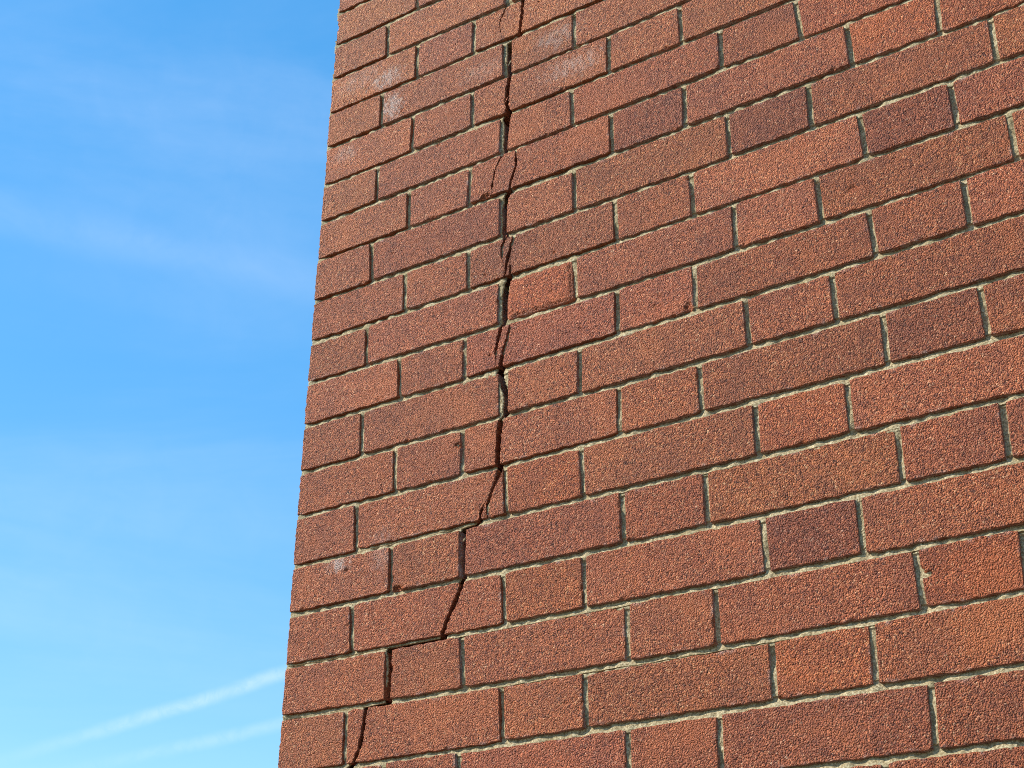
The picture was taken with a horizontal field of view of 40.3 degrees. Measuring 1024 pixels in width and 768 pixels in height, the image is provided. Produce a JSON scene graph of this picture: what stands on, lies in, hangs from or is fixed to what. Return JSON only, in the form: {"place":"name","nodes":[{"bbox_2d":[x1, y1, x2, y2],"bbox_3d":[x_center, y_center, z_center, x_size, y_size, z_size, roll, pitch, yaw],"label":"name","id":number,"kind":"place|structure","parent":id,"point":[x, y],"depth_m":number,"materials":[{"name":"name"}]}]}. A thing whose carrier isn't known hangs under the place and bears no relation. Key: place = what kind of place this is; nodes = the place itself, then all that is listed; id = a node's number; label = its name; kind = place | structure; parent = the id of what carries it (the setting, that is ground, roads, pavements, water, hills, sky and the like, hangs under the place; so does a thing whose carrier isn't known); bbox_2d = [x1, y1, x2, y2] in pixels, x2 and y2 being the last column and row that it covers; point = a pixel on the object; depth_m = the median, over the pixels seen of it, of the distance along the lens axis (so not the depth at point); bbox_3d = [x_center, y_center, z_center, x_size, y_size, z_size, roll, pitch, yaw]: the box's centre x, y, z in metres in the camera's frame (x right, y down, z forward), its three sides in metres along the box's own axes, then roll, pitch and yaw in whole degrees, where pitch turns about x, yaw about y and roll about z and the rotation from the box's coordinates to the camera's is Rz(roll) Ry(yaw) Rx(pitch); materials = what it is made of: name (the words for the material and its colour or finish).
{"place":"outdoors","nodes":[
{"label":"outdoors","id":0,"kind":"place"},
{"bbox_2d":[0,0,339,767],"label":"sky","id":1,"kind":"structure","parent":0,"point":[163,162],"materials":[{"name":"blue"}]},
{"bbox_2d":[278,0,1023,767],"bbox_3d":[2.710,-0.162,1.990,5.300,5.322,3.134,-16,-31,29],"label":"brick wall","id":2,"kind":"structure","parent":0,"point":[664,402],"depth_m":1.69,"materials":[{"name":"brick"}]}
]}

